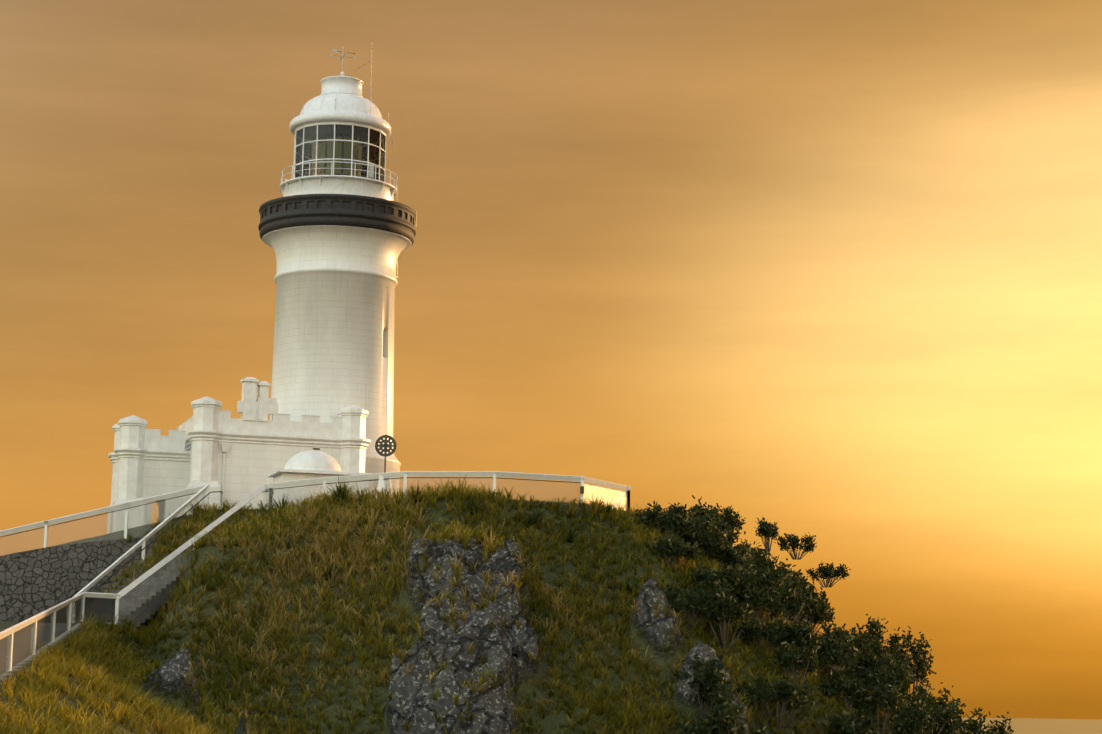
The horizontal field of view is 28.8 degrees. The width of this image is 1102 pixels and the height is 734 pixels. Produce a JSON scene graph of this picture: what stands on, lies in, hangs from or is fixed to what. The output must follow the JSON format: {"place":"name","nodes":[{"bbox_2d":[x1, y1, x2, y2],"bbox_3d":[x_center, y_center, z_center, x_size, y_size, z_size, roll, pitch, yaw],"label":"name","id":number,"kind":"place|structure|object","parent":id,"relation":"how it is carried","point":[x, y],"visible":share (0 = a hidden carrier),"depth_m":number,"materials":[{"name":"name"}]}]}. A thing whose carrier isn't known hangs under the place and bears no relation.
{"place":"outdoors","nodes":[
{"label":"outdoors","id":0,"kind":"place"},
{"bbox_2d":[0,495,890,733],"bbox_3d":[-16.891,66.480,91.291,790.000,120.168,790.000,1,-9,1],"label":"headland terrain","id":1,"kind":"structure","parent":0,"point":[497,644],"depth_m":77.86,"materials":[{"name":"green plant"}]},
{"bbox_2d":[0,484,206,622],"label":"retaining wall","id":2,"kind":"structure","parent":1,"relation":"on","point":[28,577],"depth_m":93.00,"materials":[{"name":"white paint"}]},
{"bbox_2d":[0,483,273,674],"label":"staircase","id":3,"kind":"structure","parent":1,"relation":"on","point":[136,599],"depth_m":85.06,"materials":[{"name":"white metal"}]},
{"bbox_2d":[276,499,590,508],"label":"platform paving","id":4,"kind":"structure","parent":1,"relation":"on","point":[545,502],"depth_m":88.23,"materials":[{"name":"concrete"}]},
{"bbox_2d":[107,377,370,533],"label":"entrance pavilion","id":5,"kind":"structure","parent":4,"relation":"on","point":[226,454],"depth_m":101.28,"materials":[{"name":"white paint"}]},
{"bbox_2d":[267,451,371,507],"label":"domed kiosk","id":6,"kind":"object","parent":4,"relation":"on","point":[304,465],"visible":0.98,"depth_m":95.21,"materials":[{"name":"white paint"}]},
{"bbox_2d":[262,225,411,496],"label":"lighthouse tower","id":7,"kind":"structure","parent":4,"relation":"on","point":[333,351],"depth_m":104.59,"materials":[{"name":"white paint"}]},
{"bbox_2d":[258,194,416,245],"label":"balcony balustrade","id":8,"kind":"object","parent":7,"relation":"on","point":[340,210],"visible":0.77,"depth_m":104.57,"materials":[{"name":"black metal"}]},
{"bbox_2d":[279,40,415,272],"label":"lantern room","id":9,"kind":"object","parent":7,"relation":"on","point":[339,121],"visible":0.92,"depth_m":107.35,"materials":[{"name":"white paint"}]},
{"bbox_2d":[376,435,392,498],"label":"sign post","id":10,"kind":"object","parent":4,"relation":"on","point":[382,483],"visible":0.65,"depth_m":88.49,"materials":[{"name":"white metal"}]},
{"bbox_2d":[375,435,396,456],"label":"sign disc","id":11,"kind":"object","parent":10,"relation":"attached to","point":[389,446],"visible":0.98,"depth_m":88.93,"materials":[{"name":"black metal"}]},
{"bbox_2d":[263,471,630,509],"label":"platform fence","id":12,"kind":"object","parent":1,"relation":"on","point":[493,475],"visible":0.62,"depth_m":88.47,"materials":[{"name":"white metal"}]},
{"bbox_2d":[0,474,909,733],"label":"tussock grass","id":13,"kind":"structure","parent":1,"relation":"on","point":[56,666],"depth_m":80.07,"materials":[{"name":"green plant"}]},
{"bbox_2d":[271,476,718,646],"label":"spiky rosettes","id":14,"kind":"object","parent":1,"relation":"on","point":[534,522],"visible":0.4,"depth_m":85.70,"materials":[{"name":"green plant"}]},
{"bbox_2d":[641,512,1006,733],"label":"scrub stems","id":15,"kind":"object","parent":1,"relation":"on","point":[723,630],"visible":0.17,"depth_m":82.75,"materials":[{"name":"brown plant"}]},
{"bbox_2d":[631,495,1013,733],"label":"banksia leaves","id":16,"kind":"object","parent":15,"relation":"attached to","point":[747,597],"visible":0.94,"depth_m":84.30,"materials":[{"name":"green plant"}]},
{"bbox_2d":[0,0,1101,718],"label":"sky","id":17,"kind":"structure","parent":0,"point":[829,270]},
{"bbox_2d":[961,717,1101,733],"bbox_3d":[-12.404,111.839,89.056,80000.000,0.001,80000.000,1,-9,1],"label":"sea","id":18,"kind":"structure","parent":0,"point":[1051,726],"depth_m":16891.12,"materials":[{"name":"beige"}]}
]}

